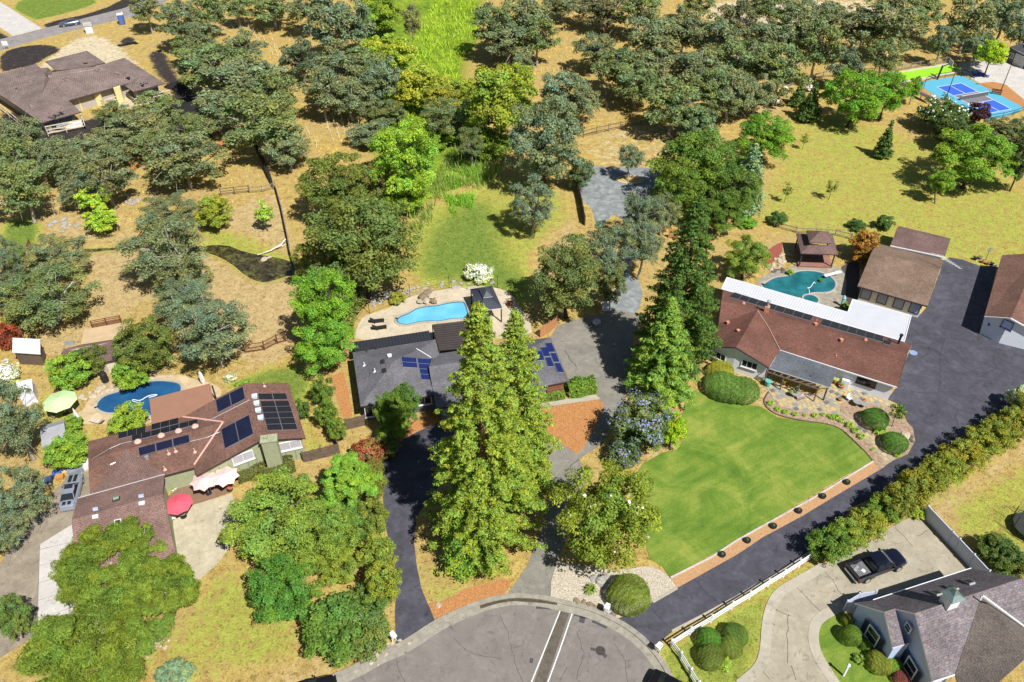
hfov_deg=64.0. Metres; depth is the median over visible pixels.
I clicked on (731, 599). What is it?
drive edging
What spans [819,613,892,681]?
island lawn
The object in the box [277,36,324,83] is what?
oak tree
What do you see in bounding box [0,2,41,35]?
driveway
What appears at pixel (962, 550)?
vinyl fence
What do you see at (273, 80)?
oak tree
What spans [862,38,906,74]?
oak tree
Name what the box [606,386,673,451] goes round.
ceanothus bush
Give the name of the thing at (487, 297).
gazebo
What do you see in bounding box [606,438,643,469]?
ceanothus bush
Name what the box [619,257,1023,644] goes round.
driveway
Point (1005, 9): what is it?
oak tree
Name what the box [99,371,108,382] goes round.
smoker
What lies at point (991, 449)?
hedge bush
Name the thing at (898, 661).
clipped bush
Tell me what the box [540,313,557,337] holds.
cedar fence
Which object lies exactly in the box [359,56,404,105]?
oak tree
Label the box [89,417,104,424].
sun lounger
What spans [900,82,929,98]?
solar canopy
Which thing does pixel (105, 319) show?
corral gate
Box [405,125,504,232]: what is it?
reeds
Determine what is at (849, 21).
oak tree
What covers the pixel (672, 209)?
oak tree
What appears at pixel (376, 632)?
bush
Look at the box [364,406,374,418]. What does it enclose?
window
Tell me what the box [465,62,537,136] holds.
cottonwood tree
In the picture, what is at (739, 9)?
oak tree
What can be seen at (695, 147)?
mulberry tree
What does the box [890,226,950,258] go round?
shed
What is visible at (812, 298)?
spa water
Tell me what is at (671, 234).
cedar fence
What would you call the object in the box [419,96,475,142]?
oak tree
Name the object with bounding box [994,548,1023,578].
bush
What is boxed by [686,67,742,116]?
oak tree
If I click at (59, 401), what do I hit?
parasol
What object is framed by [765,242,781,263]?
red gravel bed
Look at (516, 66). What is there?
cottonwood tree
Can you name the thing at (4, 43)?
site sign
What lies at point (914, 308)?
window
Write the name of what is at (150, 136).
oak tree
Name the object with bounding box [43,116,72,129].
window
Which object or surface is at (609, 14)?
dead tree
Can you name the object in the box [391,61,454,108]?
willow bush
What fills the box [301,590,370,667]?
bush
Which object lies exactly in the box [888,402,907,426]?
tree
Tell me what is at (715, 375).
clipped bush
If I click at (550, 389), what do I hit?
garage door
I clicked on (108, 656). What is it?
tree
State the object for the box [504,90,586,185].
grey pine
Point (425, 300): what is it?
boulder
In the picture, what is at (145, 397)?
pool hose
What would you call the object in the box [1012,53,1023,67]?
glass door
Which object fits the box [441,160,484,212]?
clump grass
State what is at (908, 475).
hedge bush
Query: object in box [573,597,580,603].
boulder
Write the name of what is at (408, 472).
driveway
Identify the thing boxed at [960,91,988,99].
court net
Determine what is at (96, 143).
oak tree
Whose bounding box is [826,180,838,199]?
sapling
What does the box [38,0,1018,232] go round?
dry grass
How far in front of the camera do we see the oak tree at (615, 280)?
109.47 m
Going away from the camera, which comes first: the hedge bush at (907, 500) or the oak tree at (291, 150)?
the hedge bush at (907, 500)
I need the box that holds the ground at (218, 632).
[0,0,1023,681]
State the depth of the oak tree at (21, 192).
124.68 m
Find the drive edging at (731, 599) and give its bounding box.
[652,552,809,631]
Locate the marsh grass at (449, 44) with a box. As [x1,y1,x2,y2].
[362,0,479,142]
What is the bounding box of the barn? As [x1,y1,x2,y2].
[857,244,943,317]
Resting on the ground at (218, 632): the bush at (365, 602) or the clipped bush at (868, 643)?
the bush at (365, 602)
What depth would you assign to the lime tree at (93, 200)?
128.06 m
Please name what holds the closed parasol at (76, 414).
on the pool deck at (88, 412)
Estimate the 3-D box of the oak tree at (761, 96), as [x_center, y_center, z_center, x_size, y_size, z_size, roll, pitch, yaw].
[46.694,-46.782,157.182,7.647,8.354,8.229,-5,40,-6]
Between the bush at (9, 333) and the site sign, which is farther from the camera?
the site sign
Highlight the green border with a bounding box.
[899,62,961,81]
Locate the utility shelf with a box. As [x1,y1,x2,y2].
[602,301,609,310]
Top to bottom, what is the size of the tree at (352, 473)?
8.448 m
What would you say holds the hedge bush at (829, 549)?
on the ground at (218, 632)
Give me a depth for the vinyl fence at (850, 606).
77.13 m
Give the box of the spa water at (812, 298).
[804,295,817,302]
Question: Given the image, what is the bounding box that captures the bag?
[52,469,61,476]
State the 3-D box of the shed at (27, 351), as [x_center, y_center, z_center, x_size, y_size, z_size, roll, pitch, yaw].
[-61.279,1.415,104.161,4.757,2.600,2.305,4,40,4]
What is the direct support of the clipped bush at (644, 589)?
on the pebble bed at (569, 582)
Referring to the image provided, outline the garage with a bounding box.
[980,254,1023,348]
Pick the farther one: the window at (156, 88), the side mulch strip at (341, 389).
the window at (156, 88)
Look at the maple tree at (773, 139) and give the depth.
139.44 m
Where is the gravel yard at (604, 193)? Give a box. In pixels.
[577,166,674,222]
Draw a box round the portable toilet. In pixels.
[116,11,124,24]
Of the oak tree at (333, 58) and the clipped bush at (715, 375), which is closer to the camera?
the clipped bush at (715, 375)
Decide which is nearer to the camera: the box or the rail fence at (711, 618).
the rail fence at (711, 618)
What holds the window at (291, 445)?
in the house at (184, 438)
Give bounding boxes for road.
[0,0,166,50]
[349,605,653,681]
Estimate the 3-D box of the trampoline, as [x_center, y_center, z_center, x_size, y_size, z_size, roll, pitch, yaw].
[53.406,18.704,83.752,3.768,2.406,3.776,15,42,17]
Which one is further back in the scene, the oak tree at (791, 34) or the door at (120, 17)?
the door at (120, 17)
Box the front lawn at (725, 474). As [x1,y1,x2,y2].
[629,392,871,576]
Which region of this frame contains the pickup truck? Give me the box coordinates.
[844,548,907,583]
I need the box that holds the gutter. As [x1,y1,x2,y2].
[336,598,664,681]
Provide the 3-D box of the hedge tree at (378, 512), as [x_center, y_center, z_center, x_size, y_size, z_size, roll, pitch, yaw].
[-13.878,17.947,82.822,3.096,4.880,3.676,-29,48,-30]
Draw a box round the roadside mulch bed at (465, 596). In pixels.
[428,579,511,618]
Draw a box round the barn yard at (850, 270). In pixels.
[841,261,858,304]
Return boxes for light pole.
[1001,60,1013,90]
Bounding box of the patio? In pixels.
[766,382,895,464]
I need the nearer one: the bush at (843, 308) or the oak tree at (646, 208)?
the bush at (843, 308)
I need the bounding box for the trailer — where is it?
[65,464,83,474]
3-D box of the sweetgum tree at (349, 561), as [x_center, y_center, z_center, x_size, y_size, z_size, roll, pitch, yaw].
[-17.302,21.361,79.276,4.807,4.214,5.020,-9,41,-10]
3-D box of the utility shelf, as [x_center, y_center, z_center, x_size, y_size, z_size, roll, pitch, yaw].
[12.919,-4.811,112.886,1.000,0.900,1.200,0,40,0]
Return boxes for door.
[118,16,123,23]
[547,383,563,396]
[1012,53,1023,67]
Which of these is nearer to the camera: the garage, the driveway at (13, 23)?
the garage
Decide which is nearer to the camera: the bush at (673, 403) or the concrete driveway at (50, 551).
the concrete driveway at (50, 551)
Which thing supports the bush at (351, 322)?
on the ground at (218, 632)
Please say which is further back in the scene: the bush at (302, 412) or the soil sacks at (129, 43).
the soil sacks at (129, 43)
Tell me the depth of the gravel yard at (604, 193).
137.94 m
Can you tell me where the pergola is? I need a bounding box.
[432,321,492,353]
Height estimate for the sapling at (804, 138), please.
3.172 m
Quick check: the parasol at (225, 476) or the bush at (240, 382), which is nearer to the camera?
the parasol at (225, 476)
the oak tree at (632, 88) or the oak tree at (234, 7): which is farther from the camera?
the oak tree at (234, 7)
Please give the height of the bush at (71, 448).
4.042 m
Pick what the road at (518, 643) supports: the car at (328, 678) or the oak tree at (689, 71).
the car at (328, 678)
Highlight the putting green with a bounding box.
[902,64,959,79]
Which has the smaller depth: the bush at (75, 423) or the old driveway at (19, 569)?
the old driveway at (19, 569)
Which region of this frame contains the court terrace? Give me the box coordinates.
[958,61,1023,98]
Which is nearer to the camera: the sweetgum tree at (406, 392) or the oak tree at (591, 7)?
the sweetgum tree at (406, 392)
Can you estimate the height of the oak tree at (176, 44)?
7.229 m
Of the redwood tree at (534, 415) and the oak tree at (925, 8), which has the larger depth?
the oak tree at (925, 8)
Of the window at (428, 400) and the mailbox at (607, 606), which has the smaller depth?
the mailbox at (607, 606)
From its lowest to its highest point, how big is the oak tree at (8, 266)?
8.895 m
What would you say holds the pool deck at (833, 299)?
on the ground at (218, 632)
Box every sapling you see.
[254,200,273,230]
[781,182,793,201]
[800,133,809,148]
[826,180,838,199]
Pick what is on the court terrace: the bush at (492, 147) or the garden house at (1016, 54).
the garden house at (1016, 54)
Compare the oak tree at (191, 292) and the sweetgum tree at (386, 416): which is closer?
the sweetgum tree at (386, 416)
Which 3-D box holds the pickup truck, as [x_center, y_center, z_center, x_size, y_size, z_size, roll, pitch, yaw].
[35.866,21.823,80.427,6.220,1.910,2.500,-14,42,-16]
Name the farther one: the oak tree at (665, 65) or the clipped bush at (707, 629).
the oak tree at (665, 65)
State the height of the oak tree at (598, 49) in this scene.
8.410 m
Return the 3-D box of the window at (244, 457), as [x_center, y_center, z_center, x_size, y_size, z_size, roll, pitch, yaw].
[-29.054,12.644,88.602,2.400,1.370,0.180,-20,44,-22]
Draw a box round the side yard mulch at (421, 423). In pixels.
[386,414,440,443]
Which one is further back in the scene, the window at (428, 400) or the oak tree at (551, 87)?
the oak tree at (551, 87)
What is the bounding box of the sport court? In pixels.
[919,75,1021,119]
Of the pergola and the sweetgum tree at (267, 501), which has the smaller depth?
the sweetgum tree at (267, 501)
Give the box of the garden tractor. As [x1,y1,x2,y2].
[36,475,53,486]
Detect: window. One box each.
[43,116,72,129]
[148,86,158,91]
[231,450,255,466]
[279,439,302,452]
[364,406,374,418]
[418,397,432,406]
[710,349,725,360]
[740,359,757,371]
[855,376,876,388]
[859,289,871,299]
[864,624,880,647]
[876,294,888,304]
[892,298,904,309]
[903,621,911,634]
[903,655,917,679]
[908,303,920,314]
[999,319,1014,331]
[1008,52,1013,58]
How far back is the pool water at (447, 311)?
112.26 m
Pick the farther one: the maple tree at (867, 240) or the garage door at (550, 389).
the maple tree at (867, 240)
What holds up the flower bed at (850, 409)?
on the ground at (218, 632)
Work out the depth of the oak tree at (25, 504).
81.33 m
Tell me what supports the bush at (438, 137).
on the ground at (218, 632)
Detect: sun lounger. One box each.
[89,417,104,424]
[369,317,383,323]
[372,325,386,330]
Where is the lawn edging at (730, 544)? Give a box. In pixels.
[670,461,873,577]
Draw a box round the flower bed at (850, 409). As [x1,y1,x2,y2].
[765,393,914,469]
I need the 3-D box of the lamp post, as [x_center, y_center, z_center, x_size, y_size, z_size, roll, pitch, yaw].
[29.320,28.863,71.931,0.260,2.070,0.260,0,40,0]
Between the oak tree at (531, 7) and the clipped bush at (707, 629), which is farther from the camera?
the oak tree at (531, 7)
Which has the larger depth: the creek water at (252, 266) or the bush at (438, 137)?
the bush at (438, 137)
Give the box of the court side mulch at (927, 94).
[919,90,942,103]
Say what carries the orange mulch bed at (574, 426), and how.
on the ground at (218, 632)
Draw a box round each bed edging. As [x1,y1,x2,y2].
[540,395,599,406]
[764,392,872,460]
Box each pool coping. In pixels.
[94,379,183,417]
[394,300,469,326]
[760,270,837,297]
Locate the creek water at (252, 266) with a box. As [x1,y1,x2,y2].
[65,245,298,281]
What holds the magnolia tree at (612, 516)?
on the ground at (218, 632)
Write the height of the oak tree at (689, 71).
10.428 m
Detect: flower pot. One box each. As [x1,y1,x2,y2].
[226,484,232,489]
[765,378,771,386]
[791,389,800,396]
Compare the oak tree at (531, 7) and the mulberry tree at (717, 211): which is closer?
the mulberry tree at (717, 211)
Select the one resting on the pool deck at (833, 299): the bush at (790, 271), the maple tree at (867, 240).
the bush at (790, 271)
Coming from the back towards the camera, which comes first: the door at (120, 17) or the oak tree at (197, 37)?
the door at (120, 17)
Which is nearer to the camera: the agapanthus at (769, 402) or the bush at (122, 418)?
the bush at (122, 418)
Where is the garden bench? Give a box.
[795,394,804,398]
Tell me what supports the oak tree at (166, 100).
on the ground at (218, 632)
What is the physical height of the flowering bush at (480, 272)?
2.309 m
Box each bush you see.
[0,312,21,325]
[0,322,22,350]
[0,359,20,383]
[41,430,88,469]
[43,350,92,389]
[64,414,82,431]
[72,343,106,375]
[106,401,149,433]
[110,357,151,389]
[153,657,196,681]
[194,193,234,228]
[223,371,236,382]
[234,379,252,387]
[295,398,309,418]
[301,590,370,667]
[332,609,391,665]
[336,306,357,331]
[345,120,388,148]
[347,582,391,623]
[351,436,389,466]
[358,0,402,35]
[362,33,418,69]
[367,99,407,127]
[371,432,401,461]
[376,416,410,441]
[377,181,431,213]
[389,291,406,304]
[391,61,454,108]
[421,83,460,117]
[421,121,457,148]
[450,76,474,107]
[463,262,494,284]
[466,125,511,159]
[564,156,595,187]
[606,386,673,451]
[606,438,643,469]
[607,573,651,616]
[644,387,679,410]
[659,410,687,448]
[673,105,720,137]
[696,626,721,652]
[696,643,723,671]
[703,370,738,401]
[706,360,733,379]
[713,375,749,403]
[716,656,730,672]
[720,635,742,659]
[721,622,748,648]
[728,376,759,404]
[734,214,757,228]
[767,210,788,224]
[770,93,780,104]
[786,269,793,274]
[804,84,812,90]
[805,523,856,566]
[827,514,872,551]
[839,301,849,310]
[840,613,854,626]
[840,624,861,646]
[846,507,888,541]
[847,218,869,231]
[852,652,864,664]
[853,249,872,263]
[859,638,873,651]
[861,407,889,429]
[861,490,902,525]
[865,648,894,675]
[874,214,895,231]
[877,481,919,521]
[880,431,909,453]
[882,657,903,675]
[891,669,909,681]
[896,467,941,508]
[911,508,925,519]
[914,457,954,494]
[915,92,970,130]
[925,449,967,485]
[932,114,974,144]
[937,437,986,475]
[959,424,1002,464]
[972,531,1020,567]
[974,417,1019,453]
[983,117,1021,141]
[987,406,1023,442]
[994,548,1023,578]
[1003,384,1023,404]
[1009,391,1023,411]
[1011,116,1023,143]
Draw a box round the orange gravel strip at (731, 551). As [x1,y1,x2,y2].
[671,462,884,587]
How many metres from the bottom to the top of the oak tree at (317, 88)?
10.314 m
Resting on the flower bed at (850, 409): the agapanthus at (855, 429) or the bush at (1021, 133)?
the agapanthus at (855, 429)
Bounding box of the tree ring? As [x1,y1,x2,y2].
[616,175,643,183]
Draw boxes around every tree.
[0,108,47,160]
[0,136,39,181]
[0,160,54,223]
[0,235,27,278]
[0,262,101,331]
[0,277,25,307]
[0,379,43,460]
[0,463,52,527]
[0,509,29,551]
[0,592,33,641]
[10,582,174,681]
[17,229,92,278]
[18,134,87,180]
[37,143,86,180]
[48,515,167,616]
[55,173,85,208]
[70,145,138,206]
[72,186,111,208]
[73,122,136,161]
[81,205,118,234]
[90,100,133,127]
[103,107,177,153]
[109,308,177,373]
[114,210,211,284]
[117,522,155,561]
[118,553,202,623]
[127,0,163,33]
[127,123,177,159]
[131,90,184,119]
[137,185,201,231]
[138,130,230,189]
[151,260,215,301]
[151,274,220,326]
[154,0,199,36]
[163,112,219,147]
[169,35,200,67]
[170,292,256,367]
[171,40,248,88]
[176,19,221,58]
[182,0,228,38]
[191,90,245,136]
[195,53,290,115]
[214,90,303,161]
[218,465,332,564]
[220,0,253,26]
[222,26,268,67]
[245,0,294,29]
[245,551,323,624]
[247,70,298,108]
[258,129,311,168]
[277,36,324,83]
[283,0,330,36]
[287,265,356,339]
[290,241,328,286]
[290,499,360,566]
[291,314,358,375]
[293,151,378,217]
[294,195,422,298]
[295,67,343,122]
[302,0,363,64]
[309,536,357,586]
[310,45,362,90]
[317,75,379,122]
[319,451,382,510]
[328,0,376,46]
[331,498,376,547]
[332,284,367,312]
[338,46,388,90]
[352,157,395,198]
[355,497,389,533]
[355,531,398,570]
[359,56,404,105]
[361,459,388,500]
[364,559,402,604]
[367,115,438,208]
[372,391,406,428]
[390,381,422,421]
[400,1,421,44]
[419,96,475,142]
[423,300,548,577]
[436,511,486,583]
[456,126,484,169]
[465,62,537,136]
[469,0,515,60]
[483,21,543,63]
[487,308,564,514]
[490,0,554,39]
[500,62,535,103]
[506,173,556,236]
[511,53,534,71]
[515,13,561,66]
[527,233,601,318]
[539,71,587,118]
[540,0,578,22]
[548,458,662,576]
[563,81,602,125]
[568,0,626,31]
[571,29,615,73]
[585,220,637,273]
[590,47,647,97]
[596,266,627,305]
[599,0,623,38]
[611,0,662,28]
[613,65,665,110]
[617,143,646,180]
[618,213,667,279]
[620,190,668,234]
[622,8,685,66]
[622,295,701,406]
[631,193,722,382]
[633,45,681,86]
[643,74,708,136]
[644,192,683,235]
[645,128,750,196]
[650,160,707,224]
[661,4,711,60]
[668,46,729,102]
[683,0,716,22]
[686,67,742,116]
[688,12,740,67]
[701,67,758,122]
[703,192,743,234]
[705,163,763,222]
[712,37,772,78]
[713,0,758,44]
[721,234,772,279]
[731,110,795,162]
[736,143,765,217]
[739,16,787,58]
[740,72,777,116]
[744,0,782,27]
[750,42,812,105]
[755,0,802,26]
[765,5,829,67]
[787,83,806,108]
[791,17,843,83]
[794,82,821,121]
[796,0,846,26]
[818,67,893,127]
[822,45,865,84]
[837,2,888,50]
[848,229,881,255]
[853,0,931,57]
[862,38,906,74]
[867,70,912,120]
[872,120,894,158]
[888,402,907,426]
[891,0,946,34]
[907,76,923,104]
[925,21,960,65]
[928,167,959,203]
[929,122,1022,188]
[941,0,1001,53]
[959,34,998,65]
[965,102,991,122]
[974,39,1009,77]
[982,0,1023,40]
[1002,136,1023,191]
[1003,15,1023,44]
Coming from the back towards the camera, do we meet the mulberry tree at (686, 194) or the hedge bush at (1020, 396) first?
the mulberry tree at (686, 194)
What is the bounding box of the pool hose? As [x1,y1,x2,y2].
[132,394,156,402]
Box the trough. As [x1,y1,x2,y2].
[64,340,74,346]
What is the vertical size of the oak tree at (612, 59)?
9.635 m
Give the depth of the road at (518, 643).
74.13 m
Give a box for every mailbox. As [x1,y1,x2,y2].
[389,630,396,642]
[604,602,610,613]
[655,641,662,653]
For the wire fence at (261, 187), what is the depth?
137.24 m
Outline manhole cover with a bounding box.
[596,646,604,654]
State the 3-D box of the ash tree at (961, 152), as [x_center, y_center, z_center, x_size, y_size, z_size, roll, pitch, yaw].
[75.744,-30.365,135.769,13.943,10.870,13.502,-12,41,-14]
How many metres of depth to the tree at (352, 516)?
82.03 m
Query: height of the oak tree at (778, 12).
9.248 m
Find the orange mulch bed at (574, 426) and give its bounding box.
[542,400,602,453]
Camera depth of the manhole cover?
74.39 m
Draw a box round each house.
[0,51,170,135]
[72,383,305,593]
[353,330,568,419]
[710,277,917,400]
[852,568,1023,681]
[1006,43,1023,68]
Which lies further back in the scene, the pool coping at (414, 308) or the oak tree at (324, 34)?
the oak tree at (324, 34)
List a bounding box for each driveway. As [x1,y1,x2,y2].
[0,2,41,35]
[0,471,88,657]
[37,524,79,632]
[383,423,455,642]
[508,310,640,595]
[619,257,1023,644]
[736,517,967,681]
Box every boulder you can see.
[418,293,425,299]
[422,297,428,303]
[423,289,431,294]
[428,293,436,298]
[430,299,436,303]
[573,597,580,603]
[589,574,596,582]
[595,573,611,587]
[901,431,909,438]
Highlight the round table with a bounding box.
[853,398,862,405]
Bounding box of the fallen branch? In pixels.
[258,239,285,254]
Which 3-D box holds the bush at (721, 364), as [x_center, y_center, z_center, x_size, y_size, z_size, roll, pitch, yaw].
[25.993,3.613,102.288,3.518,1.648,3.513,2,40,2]
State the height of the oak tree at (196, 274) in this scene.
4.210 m
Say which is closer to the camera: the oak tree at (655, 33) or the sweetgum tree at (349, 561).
the sweetgum tree at (349, 561)
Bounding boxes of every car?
[58,473,83,511]
[59,18,80,26]
[304,675,336,681]
[647,669,687,681]
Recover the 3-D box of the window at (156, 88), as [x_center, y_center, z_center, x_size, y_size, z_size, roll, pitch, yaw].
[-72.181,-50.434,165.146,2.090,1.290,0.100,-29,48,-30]
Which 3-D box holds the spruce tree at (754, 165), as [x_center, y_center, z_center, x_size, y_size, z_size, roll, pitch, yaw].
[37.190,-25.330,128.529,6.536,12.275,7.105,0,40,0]
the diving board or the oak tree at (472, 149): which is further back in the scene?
the oak tree at (472, 149)
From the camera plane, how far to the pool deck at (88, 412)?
99.58 m
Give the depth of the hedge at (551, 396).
98.89 m
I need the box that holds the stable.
[61,321,131,372]
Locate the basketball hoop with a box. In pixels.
[937,59,953,79]
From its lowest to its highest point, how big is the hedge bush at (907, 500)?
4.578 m
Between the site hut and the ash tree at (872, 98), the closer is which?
the ash tree at (872, 98)
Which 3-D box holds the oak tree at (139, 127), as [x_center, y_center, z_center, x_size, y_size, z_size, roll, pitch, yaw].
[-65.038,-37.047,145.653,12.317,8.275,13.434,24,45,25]
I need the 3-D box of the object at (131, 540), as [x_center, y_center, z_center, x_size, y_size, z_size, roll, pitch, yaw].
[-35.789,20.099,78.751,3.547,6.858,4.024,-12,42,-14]
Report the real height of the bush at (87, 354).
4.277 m
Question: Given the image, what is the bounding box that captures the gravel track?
[610,244,641,312]
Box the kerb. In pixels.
[331,593,672,677]
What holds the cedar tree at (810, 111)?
on the ground at (218, 632)
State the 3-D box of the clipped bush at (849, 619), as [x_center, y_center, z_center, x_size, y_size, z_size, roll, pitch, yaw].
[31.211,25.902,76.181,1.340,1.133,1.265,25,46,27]
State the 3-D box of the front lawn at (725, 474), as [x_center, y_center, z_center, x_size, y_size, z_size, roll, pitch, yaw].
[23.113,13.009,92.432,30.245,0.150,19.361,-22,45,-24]
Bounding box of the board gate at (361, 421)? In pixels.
[344,414,365,429]
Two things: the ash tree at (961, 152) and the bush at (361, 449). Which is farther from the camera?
the ash tree at (961, 152)
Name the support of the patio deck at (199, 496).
on the ground at (218, 632)
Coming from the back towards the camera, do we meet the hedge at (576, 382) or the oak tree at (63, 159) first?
the oak tree at (63, 159)
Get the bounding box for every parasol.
[42,390,76,415]
[72,408,83,422]
[167,493,192,518]
[190,472,214,495]
[213,466,239,491]
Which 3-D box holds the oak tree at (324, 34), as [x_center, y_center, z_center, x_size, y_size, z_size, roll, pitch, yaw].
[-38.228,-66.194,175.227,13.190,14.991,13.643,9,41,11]
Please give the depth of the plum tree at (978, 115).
155.37 m
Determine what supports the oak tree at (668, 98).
on the ground at (218, 632)
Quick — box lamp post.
[842,663,850,675]
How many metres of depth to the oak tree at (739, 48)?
162.76 m
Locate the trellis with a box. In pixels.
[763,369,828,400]
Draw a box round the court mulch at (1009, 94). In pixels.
[980,82,1023,106]
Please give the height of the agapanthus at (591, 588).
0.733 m
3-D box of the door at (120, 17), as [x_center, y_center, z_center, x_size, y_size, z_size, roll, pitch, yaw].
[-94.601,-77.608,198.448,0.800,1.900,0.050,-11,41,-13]
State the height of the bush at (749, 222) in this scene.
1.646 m
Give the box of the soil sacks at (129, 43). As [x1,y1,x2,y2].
[117,41,137,45]
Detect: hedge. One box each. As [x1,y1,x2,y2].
[237,455,295,483]
[310,374,335,401]
[313,397,338,425]
[326,416,346,441]
[540,387,564,402]
[564,374,597,398]
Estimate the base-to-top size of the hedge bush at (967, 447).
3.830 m
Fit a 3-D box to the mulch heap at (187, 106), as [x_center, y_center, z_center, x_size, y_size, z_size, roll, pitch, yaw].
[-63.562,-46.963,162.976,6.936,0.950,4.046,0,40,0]
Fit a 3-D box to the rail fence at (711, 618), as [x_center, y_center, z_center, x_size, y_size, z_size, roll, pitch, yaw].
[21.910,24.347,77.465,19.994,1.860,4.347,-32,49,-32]
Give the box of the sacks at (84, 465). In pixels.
[79,459,87,469]
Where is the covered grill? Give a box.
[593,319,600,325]
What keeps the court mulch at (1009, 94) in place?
on the ground at (218, 632)
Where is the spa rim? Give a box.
[802,294,819,302]
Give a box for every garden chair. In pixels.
[50,412,58,419]
[845,393,851,401]
[861,401,867,407]
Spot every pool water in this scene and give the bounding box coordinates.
[97,381,180,414]
[397,302,467,324]
[763,271,834,297]
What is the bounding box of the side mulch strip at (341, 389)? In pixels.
[331,371,351,417]
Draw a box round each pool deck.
[71,375,221,424]
[355,286,531,339]
[756,265,845,308]
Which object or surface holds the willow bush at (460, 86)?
on the ground at (218, 632)
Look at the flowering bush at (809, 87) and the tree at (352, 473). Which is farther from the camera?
the flowering bush at (809, 87)
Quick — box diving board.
[824,271,841,276]
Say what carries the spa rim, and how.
on the pool deck at (833, 299)
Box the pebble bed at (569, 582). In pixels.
[551,560,675,617]
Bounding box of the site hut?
[83,22,93,33]
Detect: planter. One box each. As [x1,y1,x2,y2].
[719,551,725,557]
[744,537,750,542]
[770,522,776,528]
[795,507,801,513]
[820,493,825,498]
[844,479,850,484]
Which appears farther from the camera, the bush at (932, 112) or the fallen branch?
the bush at (932, 112)
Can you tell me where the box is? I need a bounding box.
[55,473,64,480]
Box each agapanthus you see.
[583,582,597,596]
[767,399,774,405]
[830,413,839,419]
[846,421,854,427]
[851,426,859,433]
[857,433,865,438]
[873,427,883,434]
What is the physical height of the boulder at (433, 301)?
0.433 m
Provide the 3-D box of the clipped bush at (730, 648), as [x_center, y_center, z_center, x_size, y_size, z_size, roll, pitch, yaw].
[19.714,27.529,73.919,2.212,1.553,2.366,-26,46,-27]
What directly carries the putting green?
on the ground at (218, 632)
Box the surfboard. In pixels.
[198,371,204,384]
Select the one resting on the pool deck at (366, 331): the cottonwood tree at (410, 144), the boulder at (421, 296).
the boulder at (421, 296)
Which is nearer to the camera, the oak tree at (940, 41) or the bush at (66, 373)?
the bush at (66, 373)
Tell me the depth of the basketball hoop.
171.84 m
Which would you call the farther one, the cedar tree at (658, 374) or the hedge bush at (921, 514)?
the cedar tree at (658, 374)
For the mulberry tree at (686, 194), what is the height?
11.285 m
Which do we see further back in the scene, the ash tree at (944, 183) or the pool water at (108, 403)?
the ash tree at (944, 183)
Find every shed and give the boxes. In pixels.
[12,338,45,365]
[16,379,37,405]
[40,420,69,453]
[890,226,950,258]
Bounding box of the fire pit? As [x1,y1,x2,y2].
[506,301,513,305]
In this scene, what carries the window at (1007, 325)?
in the garage
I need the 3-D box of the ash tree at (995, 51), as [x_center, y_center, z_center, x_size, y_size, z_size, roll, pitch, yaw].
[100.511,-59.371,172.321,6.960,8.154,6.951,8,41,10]
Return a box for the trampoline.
[1010,505,1023,542]
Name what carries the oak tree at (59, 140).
on the ground at (218, 632)
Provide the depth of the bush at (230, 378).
101.54 m
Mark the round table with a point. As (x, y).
(856, 401)
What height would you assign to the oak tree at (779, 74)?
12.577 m
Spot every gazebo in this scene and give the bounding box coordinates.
[470,286,501,321]
[794,230,837,267]
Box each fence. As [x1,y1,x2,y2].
[219,185,249,195]
[242,332,285,352]
[248,182,273,191]
[253,141,274,188]
[274,180,298,275]
[301,442,339,461]
[353,275,497,338]
[445,153,474,162]
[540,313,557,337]
[575,182,585,225]
[583,116,667,137]
[668,228,677,237]
[670,546,820,681]
[741,54,972,96]
[773,220,852,238]
[842,590,877,614]
[922,504,990,571]
[923,69,975,88]
[990,107,1023,117]
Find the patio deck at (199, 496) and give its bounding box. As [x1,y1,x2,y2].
[169,485,231,504]
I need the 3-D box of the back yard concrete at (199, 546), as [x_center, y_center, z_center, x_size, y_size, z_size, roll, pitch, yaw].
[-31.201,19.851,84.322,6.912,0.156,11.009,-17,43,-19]
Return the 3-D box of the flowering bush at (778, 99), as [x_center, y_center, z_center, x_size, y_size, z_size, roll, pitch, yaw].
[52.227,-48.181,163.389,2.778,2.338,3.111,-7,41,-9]
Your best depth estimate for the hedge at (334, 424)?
92.42 m
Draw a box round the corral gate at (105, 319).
[90,315,121,327]
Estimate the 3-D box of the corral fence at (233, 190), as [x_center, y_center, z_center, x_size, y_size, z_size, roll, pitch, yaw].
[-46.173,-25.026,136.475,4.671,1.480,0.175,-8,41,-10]
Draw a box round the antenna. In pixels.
[933,253,961,273]
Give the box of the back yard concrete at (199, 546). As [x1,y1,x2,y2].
[173,493,240,579]
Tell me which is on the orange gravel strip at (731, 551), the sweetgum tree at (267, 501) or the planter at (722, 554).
the planter at (722, 554)
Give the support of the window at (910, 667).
in the house at (966, 625)
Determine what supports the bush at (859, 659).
on the island lawn at (837, 652)
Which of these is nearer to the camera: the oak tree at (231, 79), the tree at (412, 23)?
the oak tree at (231, 79)
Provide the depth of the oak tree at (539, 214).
122.56 m
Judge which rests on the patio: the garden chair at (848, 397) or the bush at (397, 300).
the garden chair at (848, 397)
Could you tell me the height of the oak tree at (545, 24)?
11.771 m
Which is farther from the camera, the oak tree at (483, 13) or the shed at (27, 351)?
the oak tree at (483, 13)
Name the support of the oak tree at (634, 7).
on the ground at (218, 632)
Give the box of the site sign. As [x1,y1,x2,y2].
[1,41,8,48]

